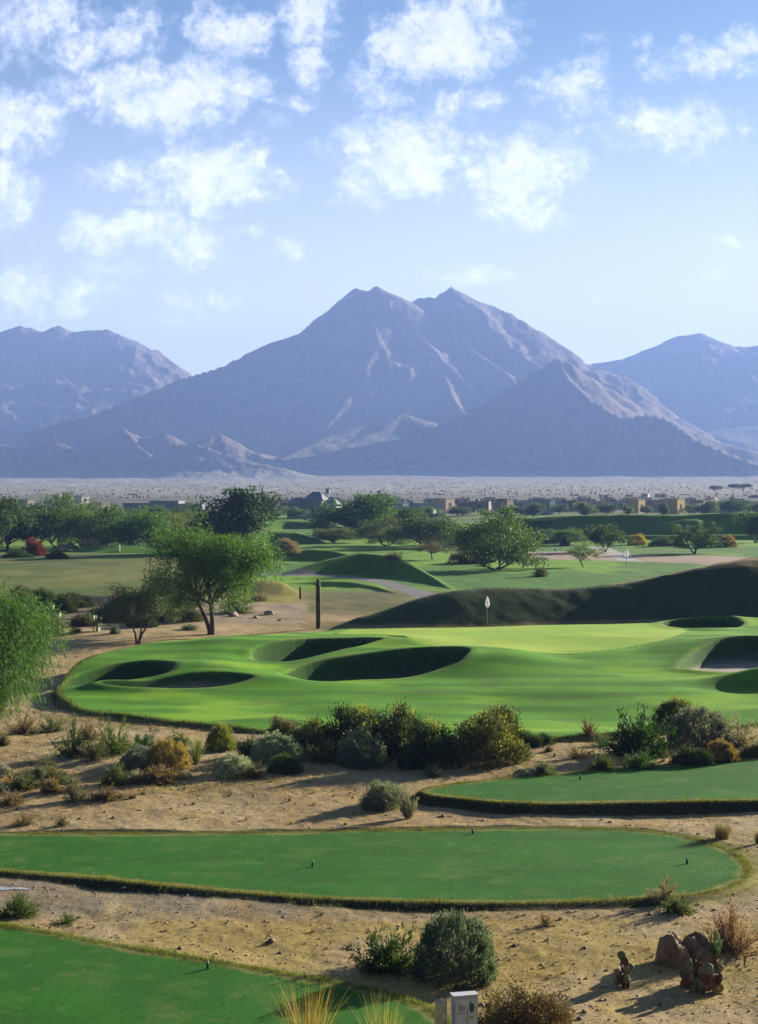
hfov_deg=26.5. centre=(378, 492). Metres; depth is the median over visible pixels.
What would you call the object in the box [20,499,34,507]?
adobe house
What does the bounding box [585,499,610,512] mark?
adobe house
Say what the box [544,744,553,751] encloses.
desert plant
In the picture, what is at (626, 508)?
garden tree
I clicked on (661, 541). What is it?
desert bush
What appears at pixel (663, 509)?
garden tree
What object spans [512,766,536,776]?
silver bush
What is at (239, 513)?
desert tree
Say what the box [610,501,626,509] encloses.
adobe house
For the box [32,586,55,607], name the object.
desert scrub
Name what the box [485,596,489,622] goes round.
golf flag
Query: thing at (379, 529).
desert tree
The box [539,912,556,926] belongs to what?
desert plant
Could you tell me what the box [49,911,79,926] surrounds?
desert plant
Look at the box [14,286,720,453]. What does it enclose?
desert mountain
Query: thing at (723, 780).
tee ground
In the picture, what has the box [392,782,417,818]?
fan plant
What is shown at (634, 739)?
desert shrub
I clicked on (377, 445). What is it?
scrub fan
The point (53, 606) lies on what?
prickly pear
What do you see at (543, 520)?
desert tree
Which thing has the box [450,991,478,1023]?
tee sign
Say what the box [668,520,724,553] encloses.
desert tree
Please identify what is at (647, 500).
adobe house
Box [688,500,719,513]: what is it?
garden tree
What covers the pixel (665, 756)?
desert shrub
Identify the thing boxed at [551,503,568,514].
garden tree
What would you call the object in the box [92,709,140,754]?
creosote bush
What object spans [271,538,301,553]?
dry bush
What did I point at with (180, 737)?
desert shrub
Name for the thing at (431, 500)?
adobe house
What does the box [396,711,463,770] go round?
desert shrub
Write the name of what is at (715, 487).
umbrella tree
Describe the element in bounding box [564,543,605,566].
desert tree
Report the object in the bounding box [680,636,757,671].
bunker
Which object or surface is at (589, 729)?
desert shrub
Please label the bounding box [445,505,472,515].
garden tree
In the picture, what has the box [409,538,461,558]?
desert tree
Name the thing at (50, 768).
scrub
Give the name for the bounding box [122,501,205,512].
adobe house
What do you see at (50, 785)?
desert shrub
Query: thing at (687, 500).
adobe house
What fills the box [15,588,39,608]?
desert scrub
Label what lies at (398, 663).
bunker
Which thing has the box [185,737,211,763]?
spiky plant
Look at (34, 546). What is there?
flowering bush
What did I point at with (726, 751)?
dry bush
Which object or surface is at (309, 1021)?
tall grass
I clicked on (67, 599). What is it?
desert scrub
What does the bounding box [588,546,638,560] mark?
cart path
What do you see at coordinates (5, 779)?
grass clump
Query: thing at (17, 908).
desert bush
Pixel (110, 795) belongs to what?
desert shrub
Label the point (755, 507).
garden tree
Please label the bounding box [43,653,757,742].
rough grass
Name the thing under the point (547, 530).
desert tree
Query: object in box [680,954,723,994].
prickly pear
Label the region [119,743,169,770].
sage shrub
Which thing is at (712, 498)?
adobe house
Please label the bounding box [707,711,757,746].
desert shrub
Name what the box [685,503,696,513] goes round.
garden tree
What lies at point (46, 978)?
tee ground
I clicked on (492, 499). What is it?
adobe house
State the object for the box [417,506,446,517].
garden tree
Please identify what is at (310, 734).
desert shrub
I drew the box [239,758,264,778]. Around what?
desert plant
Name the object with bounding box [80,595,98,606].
desert scrub
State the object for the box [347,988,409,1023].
tall grass
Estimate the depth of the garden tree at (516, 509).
548.14 m
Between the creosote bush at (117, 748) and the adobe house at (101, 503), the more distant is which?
the adobe house at (101, 503)
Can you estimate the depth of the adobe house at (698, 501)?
618.65 m
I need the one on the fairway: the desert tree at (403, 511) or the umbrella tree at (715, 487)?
the desert tree at (403, 511)
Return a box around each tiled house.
[286,489,341,518]
[375,491,403,513]
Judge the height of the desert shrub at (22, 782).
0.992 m
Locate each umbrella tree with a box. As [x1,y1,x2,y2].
[708,485,722,494]
[727,484,740,494]
[734,483,752,493]
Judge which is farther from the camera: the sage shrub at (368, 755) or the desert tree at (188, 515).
the desert tree at (188, 515)
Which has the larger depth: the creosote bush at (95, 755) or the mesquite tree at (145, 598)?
the mesquite tree at (145, 598)
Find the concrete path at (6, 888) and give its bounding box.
[0,886,28,889]
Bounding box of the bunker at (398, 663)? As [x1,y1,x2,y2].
[284,646,470,680]
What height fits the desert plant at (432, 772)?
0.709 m
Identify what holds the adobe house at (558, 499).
on the ground at (260, 809)
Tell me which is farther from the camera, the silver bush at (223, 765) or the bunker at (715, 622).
the bunker at (715, 622)
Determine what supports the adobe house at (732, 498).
on the ground at (260, 809)
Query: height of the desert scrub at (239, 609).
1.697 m
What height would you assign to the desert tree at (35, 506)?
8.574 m
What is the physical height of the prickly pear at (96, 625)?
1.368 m
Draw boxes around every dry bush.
[145,736,192,771]
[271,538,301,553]
[384,551,403,559]
[446,551,490,563]
[627,534,647,545]
[706,738,739,762]
[721,534,737,546]
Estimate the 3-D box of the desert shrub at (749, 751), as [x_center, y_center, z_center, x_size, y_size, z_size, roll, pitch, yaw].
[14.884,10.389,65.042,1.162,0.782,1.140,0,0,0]
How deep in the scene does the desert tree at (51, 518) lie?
272.90 m
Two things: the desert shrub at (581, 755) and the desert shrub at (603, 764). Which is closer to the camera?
the desert shrub at (603, 764)
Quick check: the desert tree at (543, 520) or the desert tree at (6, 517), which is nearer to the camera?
the desert tree at (6, 517)
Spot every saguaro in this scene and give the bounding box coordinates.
[299,586,301,598]
[316,579,320,628]
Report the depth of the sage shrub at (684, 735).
67.97 m
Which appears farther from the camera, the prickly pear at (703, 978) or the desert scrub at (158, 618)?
the desert scrub at (158, 618)
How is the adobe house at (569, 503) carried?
on the ground at (260, 809)
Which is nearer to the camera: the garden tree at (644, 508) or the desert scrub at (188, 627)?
the desert scrub at (188, 627)
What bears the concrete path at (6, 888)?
on the ground at (260, 809)
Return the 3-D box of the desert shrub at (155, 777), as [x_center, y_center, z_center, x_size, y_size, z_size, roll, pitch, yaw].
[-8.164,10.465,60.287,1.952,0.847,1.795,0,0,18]
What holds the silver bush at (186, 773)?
on the ground at (260, 809)
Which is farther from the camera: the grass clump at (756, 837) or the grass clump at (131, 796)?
the grass clump at (131, 796)
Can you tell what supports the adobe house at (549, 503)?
on the ground at (260, 809)
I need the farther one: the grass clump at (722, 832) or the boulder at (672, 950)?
the grass clump at (722, 832)
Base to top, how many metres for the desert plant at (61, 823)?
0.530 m
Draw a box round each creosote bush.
[44,712,94,759]
[73,735,118,761]
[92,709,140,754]
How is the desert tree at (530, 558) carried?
on the fairway
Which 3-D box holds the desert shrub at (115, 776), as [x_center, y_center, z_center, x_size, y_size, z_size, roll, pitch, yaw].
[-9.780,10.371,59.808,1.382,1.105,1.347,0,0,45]
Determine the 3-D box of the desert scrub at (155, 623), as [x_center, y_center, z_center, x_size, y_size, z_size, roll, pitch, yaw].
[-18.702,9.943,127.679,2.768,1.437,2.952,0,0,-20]
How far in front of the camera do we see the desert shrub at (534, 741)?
67.74 m
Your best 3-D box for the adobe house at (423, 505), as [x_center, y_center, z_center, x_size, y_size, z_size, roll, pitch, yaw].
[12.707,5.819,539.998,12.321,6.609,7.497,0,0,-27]
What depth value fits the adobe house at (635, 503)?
587.78 m
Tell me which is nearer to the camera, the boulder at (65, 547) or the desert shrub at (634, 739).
the desert shrub at (634, 739)
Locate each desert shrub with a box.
[0,788,28,806]
[1,712,39,734]
[4,765,41,791]
[33,710,70,733]
[37,773,66,794]
[59,770,92,802]
[81,720,107,740]
[84,782,128,802]
[98,758,133,786]
[124,729,160,747]
[140,763,183,785]
[163,726,191,747]
[203,719,236,751]
[234,729,265,756]
[282,714,337,752]
[302,733,346,763]
[317,698,386,751]
[361,695,423,760]
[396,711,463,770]
[446,708,533,769]
[471,702,531,743]
[478,974,578,1023]
[524,731,546,747]
[539,732,554,745]
[564,742,592,759]
[576,716,599,735]
[585,730,613,745]
[586,749,615,770]
[591,701,677,759]
[650,695,699,730]
[650,747,671,758]
[668,744,717,766]
[699,899,757,959]
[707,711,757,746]
[736,743,757,757]
[750,740,757,751]
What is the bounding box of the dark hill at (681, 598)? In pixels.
[343,566,757,626]
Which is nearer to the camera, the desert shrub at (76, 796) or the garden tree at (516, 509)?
the desert shrub at (76, 796)
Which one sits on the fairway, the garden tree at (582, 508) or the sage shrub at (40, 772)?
the garden tree at (582, 508)
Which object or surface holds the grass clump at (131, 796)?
on the ground at (260, 809)
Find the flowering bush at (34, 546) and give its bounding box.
[19,537,46,555]
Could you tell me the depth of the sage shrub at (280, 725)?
69.58 m
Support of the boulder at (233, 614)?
on the ground at (260, 809)
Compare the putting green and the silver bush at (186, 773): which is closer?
the silver bush at (186, 773)
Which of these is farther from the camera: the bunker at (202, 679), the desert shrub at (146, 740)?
the bunker at (202, 679)
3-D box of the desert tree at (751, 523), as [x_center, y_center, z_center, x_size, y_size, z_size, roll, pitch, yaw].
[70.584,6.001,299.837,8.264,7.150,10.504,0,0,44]
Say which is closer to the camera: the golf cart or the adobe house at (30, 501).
the golf cart
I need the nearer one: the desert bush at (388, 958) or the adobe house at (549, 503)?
the desert bush at (388, 958)
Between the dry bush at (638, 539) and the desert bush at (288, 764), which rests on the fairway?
the dry bush at (638, 539)
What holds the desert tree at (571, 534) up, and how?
on the fairway
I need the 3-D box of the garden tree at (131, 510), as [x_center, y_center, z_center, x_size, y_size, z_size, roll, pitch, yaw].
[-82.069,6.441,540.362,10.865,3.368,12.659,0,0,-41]
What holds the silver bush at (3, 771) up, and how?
on the ground at (260, 809)
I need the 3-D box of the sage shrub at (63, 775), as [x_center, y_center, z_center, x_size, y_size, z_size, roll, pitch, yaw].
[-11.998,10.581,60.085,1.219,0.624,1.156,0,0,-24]
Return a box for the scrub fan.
[266,414,757,470]
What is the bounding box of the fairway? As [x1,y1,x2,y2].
[0,512,757,597]
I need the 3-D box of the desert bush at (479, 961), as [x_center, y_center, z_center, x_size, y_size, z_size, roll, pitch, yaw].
[1.774,10.408,37.345,2.047,1.814,2.319,0,0,-5]
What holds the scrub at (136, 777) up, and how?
on the ground at (260, 809)
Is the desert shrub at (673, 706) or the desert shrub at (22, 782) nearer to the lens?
the desert shrub at (22, 782)
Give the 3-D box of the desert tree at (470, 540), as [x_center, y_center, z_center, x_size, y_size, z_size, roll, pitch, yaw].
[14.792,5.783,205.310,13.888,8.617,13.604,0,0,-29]
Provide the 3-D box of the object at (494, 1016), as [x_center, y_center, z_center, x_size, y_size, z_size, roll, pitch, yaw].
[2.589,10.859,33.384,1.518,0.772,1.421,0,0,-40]
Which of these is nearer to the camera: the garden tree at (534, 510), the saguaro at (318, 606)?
the saguaro at (318, 606)
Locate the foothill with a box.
[0,429,305,470]
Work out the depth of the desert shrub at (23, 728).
73.13 m
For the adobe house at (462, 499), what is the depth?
777.53 m
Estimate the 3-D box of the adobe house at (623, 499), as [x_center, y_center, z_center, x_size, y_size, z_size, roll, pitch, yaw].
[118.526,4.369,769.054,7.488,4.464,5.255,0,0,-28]
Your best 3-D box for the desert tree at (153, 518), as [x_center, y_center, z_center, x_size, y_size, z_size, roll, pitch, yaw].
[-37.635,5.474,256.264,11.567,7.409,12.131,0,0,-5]
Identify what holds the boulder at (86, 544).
on the fairway
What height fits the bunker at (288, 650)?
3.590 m
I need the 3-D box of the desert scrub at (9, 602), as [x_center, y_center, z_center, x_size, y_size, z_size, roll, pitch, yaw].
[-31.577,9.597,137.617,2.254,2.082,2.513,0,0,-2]
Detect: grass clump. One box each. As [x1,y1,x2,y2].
[1,775,12,782]
[127,792,137,798]
[701,819,738,838]
[752,831,757,843]
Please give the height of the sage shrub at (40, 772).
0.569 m
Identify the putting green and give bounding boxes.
[337,623,687,653]
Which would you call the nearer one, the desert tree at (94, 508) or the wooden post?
the wooden post
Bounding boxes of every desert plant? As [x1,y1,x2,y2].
[10,808,36,827]
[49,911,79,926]
[55,813,75,826]
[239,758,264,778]
[422,760,441,777]
[533,758,556,775]
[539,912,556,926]
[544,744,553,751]
[622,749,663,769]
[638,873,688,904]
[657,892,698,916]
[703,924,722,958]
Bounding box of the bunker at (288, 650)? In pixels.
[253,637,383,661]
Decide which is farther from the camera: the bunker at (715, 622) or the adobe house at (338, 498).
the adobe house at (338, 498)
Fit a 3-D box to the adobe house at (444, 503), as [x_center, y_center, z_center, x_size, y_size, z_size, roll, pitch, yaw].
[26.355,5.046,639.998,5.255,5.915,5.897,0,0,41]
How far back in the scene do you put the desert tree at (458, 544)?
279.74 m
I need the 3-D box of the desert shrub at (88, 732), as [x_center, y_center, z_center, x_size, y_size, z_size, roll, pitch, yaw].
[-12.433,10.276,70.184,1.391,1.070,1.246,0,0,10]
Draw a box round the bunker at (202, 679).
[98,671,253,687]
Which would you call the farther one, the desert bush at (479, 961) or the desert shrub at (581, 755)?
the desert shrub at (581, 755)
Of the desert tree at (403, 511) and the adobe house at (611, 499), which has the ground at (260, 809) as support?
the adobe house at (611, 499)
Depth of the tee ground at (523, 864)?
47.88 m
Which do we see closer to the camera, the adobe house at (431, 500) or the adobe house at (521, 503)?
the adobe house at (521, 503)
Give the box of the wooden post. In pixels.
[435,998,446,1023]
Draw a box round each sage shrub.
[32,766,47,780]
[42,769,70,784]
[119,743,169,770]
[263,713,296,736]
[334,721,388,769]
[356,778,405,811]
[665,703,736,749]
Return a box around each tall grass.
[257,975,360,1023]
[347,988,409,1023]
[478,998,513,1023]
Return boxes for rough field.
[0,553,198,595]
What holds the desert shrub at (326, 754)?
on the ground at (260, 809)
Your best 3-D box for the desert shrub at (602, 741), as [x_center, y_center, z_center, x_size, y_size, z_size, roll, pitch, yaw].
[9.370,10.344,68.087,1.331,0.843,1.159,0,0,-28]
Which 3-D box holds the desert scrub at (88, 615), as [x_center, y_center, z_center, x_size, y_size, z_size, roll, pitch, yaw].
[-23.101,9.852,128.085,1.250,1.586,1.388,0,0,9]
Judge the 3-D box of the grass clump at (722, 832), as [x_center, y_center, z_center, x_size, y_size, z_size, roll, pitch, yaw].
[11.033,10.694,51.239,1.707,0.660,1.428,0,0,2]
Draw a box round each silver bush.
[0,764,13,777]
[178,769,193,779]
[213,751,253,778]
[248,730,307,763]
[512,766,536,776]
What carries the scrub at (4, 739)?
on the ground at (260, 809)
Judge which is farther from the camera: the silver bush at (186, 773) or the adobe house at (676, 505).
the adobe house at (676, 505)
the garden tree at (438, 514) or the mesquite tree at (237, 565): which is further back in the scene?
the garden tree at (438, 514)
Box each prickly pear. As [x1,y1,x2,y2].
[47,605,61,620]
[92,615,101,631]
[613,951,633,987]
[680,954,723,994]
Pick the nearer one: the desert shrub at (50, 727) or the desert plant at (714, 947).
the desert plant at (714, 947)
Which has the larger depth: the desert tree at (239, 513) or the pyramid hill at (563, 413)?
the pyramid hill at (563, 413)
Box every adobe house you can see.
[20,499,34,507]
[73,496,88,510]
[94,502,109,508]
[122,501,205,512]
[259,498,290,509]
[328,497,344,503]
[397,497,410,503]
[397,501,437,517]
[423,498,435,502]
[436,498,454,510]
[455,496,469,503]
[456,499,490,511]
[480,497,494,502]
[491,499,512,514]
[513,498,536,509]
[528,497,544,502]
[538,499,555,514]
[548,498,565,501]
[555,498,580,511]
[572,496,591,502]
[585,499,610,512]
[600,497,616,502]
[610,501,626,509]
[618,497,636,502]
[626,499,645,512]
[642,498,651,502]
[645,500,664,512]
[655,494,665,497]
[664,498,684,513]
[685,498,695,503]
[688,500,708,512]
[704,497,717,501]
[716,501,736,512]
[729,497,743,500]
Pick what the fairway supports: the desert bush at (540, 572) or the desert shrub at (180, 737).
the desert bush at (540, 572)
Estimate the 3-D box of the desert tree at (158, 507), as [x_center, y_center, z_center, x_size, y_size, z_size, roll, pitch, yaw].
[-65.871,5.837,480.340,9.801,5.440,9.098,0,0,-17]
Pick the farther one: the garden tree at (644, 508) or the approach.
the garden tree at (644, 508)
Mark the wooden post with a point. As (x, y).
(440, 1010)
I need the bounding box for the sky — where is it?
[0,0,757,375]
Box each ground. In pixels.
[0,465,757,1023]
[0,825,757,908]
[0,921,450,1023]
[414,758,757,811]
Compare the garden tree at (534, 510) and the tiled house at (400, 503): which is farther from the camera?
the tiled house at (400, 503)
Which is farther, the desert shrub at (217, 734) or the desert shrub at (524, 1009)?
the desert shrub at (217, 734)
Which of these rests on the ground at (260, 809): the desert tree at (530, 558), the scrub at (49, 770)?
the scrub at (49, 770)
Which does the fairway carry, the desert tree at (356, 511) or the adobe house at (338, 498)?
the desert tree at (356, 511)
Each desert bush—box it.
[0,890,42,920]
[2,548,34,557]
[44,549,68,558]
[264,752,304,775]
[343,917,421,980]
[412,908,501,990]
[530,563,549,576]
[559,534,570,545]
[648,536,672,546]
[701,536,725,547]
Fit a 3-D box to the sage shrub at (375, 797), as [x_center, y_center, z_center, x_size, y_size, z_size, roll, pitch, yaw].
[0.145,10.483,56.301,1.821,1.160,2.102,0,0,34]
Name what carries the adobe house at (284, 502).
on the ground at (260, 809)
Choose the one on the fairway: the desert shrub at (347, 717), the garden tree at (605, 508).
the garden tree at (605, 508)
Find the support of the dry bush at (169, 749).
on the ground at (260, 809)
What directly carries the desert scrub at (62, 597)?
on the ground at (260, 809)
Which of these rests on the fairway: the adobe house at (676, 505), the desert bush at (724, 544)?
the desert bush at (724, 544)
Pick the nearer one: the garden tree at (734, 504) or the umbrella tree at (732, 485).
the garden tree at (734, 504)
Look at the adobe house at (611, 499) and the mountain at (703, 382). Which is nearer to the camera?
the adobe house at (611, 499)
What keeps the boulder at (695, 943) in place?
on the ground at (260, 809)
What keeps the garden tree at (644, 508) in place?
on the fairway
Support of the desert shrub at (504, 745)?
on the ground at (260, 809)
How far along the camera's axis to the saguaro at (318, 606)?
126.15 m
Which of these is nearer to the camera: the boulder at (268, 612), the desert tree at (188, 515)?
the boulder at (268, 612)
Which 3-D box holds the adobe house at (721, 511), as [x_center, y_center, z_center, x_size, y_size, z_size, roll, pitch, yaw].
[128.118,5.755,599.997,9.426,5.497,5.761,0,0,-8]
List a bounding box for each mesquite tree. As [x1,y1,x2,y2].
[89,577,185,643]
[140,520,289,634]
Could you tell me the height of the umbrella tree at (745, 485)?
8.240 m
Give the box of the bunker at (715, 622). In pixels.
[662,616,743,627]
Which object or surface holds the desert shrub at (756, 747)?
on the ground at (260, 809)
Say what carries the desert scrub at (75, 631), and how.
on the ground at (260, 809)
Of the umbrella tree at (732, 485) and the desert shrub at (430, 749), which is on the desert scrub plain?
the umbrella tree at (732, 485)
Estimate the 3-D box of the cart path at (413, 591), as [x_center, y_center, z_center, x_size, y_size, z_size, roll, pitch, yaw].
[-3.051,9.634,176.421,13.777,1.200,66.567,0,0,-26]
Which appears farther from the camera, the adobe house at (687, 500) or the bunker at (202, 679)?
the adobe house at (687, 500)
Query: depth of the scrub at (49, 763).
62.63 m
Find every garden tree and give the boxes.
[120,507,144,515]
[266,508,284,515]
[280,506,309,519]
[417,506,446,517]
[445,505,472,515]
[476,508,497,516]
[505,505,523,514]
[519,503,546,516]
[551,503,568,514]
[572,501,598,514]
[594,502,617,513]
[620,503,634,513]
[639,505,653,513]
[657,502,669,514]
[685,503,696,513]
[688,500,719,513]
[717,497,752,512]
[741,502,757,512]
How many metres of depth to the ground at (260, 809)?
54.85 m
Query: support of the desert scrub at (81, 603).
on the ground at (260, 809)
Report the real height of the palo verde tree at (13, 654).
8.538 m
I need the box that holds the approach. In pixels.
[57,616,757,738]
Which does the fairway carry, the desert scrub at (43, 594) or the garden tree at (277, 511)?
the garden tree at (277, 511)
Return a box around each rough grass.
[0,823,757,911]
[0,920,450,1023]
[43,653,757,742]
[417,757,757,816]
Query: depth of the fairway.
221.45 m
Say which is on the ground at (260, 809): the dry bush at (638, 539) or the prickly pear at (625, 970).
the prickly pear at (625, 970)
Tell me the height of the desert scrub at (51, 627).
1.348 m
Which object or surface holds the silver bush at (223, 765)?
on the ground at (260, 809)
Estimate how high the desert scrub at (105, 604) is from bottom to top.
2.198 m
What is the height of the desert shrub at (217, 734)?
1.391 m
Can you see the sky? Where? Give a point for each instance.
(198, 183)
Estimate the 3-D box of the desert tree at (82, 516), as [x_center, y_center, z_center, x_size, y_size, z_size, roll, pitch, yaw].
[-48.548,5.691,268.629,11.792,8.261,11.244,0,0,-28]
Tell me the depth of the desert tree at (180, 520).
261.01 m
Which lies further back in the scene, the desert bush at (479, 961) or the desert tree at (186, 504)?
the desert tree at (186, 504)
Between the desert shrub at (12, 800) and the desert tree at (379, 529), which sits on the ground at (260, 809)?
the desert shrub at (12, 800)
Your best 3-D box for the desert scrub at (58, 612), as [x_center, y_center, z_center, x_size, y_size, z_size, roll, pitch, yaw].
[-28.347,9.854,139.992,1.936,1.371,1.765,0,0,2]
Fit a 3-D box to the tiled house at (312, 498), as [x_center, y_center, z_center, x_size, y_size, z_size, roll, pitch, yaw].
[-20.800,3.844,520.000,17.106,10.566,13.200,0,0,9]
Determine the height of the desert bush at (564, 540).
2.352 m
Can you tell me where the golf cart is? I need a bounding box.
[544,533,556,543]
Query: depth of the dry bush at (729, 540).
278.12 m
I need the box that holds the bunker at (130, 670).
[61,660,175,686]
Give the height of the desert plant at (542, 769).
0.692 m
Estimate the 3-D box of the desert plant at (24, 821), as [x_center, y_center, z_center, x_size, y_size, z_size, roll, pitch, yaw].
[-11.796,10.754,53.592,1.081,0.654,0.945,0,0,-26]
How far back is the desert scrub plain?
1362.80 m
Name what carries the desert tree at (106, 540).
on the fairway
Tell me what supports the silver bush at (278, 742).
on the ground at (260, 809)
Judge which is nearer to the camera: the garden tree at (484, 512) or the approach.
the approach
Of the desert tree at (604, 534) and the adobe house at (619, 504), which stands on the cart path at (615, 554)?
the desert tree at (604, 534)
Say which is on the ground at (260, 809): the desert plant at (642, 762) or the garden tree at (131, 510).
the desert plant at (642, 762)
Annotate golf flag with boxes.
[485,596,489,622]
[625,548,628,565]
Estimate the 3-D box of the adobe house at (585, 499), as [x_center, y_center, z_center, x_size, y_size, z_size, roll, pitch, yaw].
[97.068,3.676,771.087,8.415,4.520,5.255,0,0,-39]
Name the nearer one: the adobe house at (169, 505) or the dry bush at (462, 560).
the dry bush at (462, 560)
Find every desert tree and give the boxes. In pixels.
[0,493,20,547]
[0,496,41,550]
[13,500,61,541]
[20,491,102,546]
[53,503,116,546]
[70,503,144,546]
[78,504,118,516]
[107,504,177,547]
[133,511,200,548]
[143,504,167,514]
[160,502,208,518]
[171,505,208,525]
[184,484,281,547]
[299,492,400,532]
[303,526,365,542]
[345,515,414,545]
[366,507,432,527]
[383,511,463,546]
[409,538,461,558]
[442,536,495,545]
[443,505,551,569]
[491,553,548,567]
[524,528,571,542]
[529,518,557,522]
[547,526,590,543]
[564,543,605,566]
[582,522,628,551]
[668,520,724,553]
[729,506,757,542]
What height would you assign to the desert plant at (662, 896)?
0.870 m
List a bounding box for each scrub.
[0,729,11,745]
[0,782,11,793]
[1,584,33,600]
[1,595,17,615]
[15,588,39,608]
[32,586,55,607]
[34,617,61,633]
[35,755,59,768]
[40,762,55,771]
[44,765,59,772]
[45,599,63,613]
[50,591,76,604]
[53,612,65,629]
[55,590,79,613]
[58,591,89,608]
[67,611,93,626]
[70,626,81,632]
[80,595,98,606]
[81,608,94,625]
[90,598,123,622]
[109,623,122,633]
[126,610,159,627]
[128,775,145,784]
[130,769,148,783]
[139,607,173,621]
[157,595,203,622]
[181,623,198,630]
[219,597,254,613]
[248,594,267,601]
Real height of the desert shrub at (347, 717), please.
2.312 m
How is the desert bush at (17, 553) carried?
on the rough field
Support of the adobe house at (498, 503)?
on the ground at (260, 809)
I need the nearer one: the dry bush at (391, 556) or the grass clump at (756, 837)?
the grass clump at (756, 837)
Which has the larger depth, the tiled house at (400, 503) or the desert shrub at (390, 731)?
the tiled house at (400, 503)
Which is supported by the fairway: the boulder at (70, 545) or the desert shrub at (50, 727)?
the boulder at (70, 545)
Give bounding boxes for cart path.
[252,568,433,597]
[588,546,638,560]
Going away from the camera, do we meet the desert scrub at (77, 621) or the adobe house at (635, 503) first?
the desert scrub at (77, 621)
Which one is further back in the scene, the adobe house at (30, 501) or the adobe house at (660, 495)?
the adobe house at (660, 495)
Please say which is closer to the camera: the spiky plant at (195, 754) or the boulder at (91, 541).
the spiky plant at (195, 754)
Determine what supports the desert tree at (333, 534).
on the fairway
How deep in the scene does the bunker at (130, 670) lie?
92.67 m
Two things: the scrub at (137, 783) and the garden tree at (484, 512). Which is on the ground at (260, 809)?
the scrub at (137, 783)
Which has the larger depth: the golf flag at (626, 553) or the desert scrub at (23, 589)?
the golf flag at (626, 553)
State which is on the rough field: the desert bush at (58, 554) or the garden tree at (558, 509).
the desert bush at (58, 554)
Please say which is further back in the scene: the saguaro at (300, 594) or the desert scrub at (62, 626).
the saguaro at (300, 594)
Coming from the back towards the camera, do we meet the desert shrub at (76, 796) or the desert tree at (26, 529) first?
the desert tree at (26, 529)
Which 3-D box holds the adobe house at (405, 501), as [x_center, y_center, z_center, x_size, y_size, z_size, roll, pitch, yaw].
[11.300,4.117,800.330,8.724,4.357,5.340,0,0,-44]
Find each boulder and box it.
[63,544,68,551]
[67,541,74,548]
[83,541,89,547]
[89,538,94,544]
[228,611,237,616]
[264,610,274,614]
[654,930,689,967]
[682,931,711,963]
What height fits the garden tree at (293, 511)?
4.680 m
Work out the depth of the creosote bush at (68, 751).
65.51 m
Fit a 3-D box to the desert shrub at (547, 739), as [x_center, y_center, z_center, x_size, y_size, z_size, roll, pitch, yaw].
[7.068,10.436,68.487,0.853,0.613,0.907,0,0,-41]
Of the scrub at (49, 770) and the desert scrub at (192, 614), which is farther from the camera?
the desert scrub at (192, 614)
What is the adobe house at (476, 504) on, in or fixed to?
on the ground at (260, 809)
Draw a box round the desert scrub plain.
[0,473,757,498]
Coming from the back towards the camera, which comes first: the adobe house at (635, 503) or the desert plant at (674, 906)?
the adobe house at (635, 503)
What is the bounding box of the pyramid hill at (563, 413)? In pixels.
[399,359,757,470]
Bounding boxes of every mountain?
[0,326,192,445]
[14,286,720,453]
[591,333,757,432]
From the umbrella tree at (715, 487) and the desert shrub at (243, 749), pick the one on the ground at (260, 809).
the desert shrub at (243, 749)
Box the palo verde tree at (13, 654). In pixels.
[0,575,78,724]
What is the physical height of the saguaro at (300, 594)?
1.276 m
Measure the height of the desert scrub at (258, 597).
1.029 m
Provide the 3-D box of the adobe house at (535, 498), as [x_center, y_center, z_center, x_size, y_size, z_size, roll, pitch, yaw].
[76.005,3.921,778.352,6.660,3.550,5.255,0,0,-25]
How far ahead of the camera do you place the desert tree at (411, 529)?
272.99 m
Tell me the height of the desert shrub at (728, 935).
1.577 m
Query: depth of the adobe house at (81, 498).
618.33 m
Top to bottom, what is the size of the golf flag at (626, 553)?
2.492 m
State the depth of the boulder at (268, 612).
137.97 m
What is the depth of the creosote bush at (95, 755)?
64.51 m
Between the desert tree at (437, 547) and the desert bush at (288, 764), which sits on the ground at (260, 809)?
the desert bush at (288, 764)
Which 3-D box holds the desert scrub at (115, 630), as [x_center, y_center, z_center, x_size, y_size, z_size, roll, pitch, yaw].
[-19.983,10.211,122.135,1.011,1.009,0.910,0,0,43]
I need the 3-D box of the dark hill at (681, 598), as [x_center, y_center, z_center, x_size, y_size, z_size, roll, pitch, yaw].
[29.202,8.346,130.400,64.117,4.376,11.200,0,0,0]
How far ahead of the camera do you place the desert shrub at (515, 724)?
68.00 m
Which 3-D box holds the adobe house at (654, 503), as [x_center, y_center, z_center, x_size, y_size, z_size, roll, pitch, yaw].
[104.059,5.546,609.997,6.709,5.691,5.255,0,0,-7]
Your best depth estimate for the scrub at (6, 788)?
58.37 m
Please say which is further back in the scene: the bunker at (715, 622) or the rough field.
the rough field

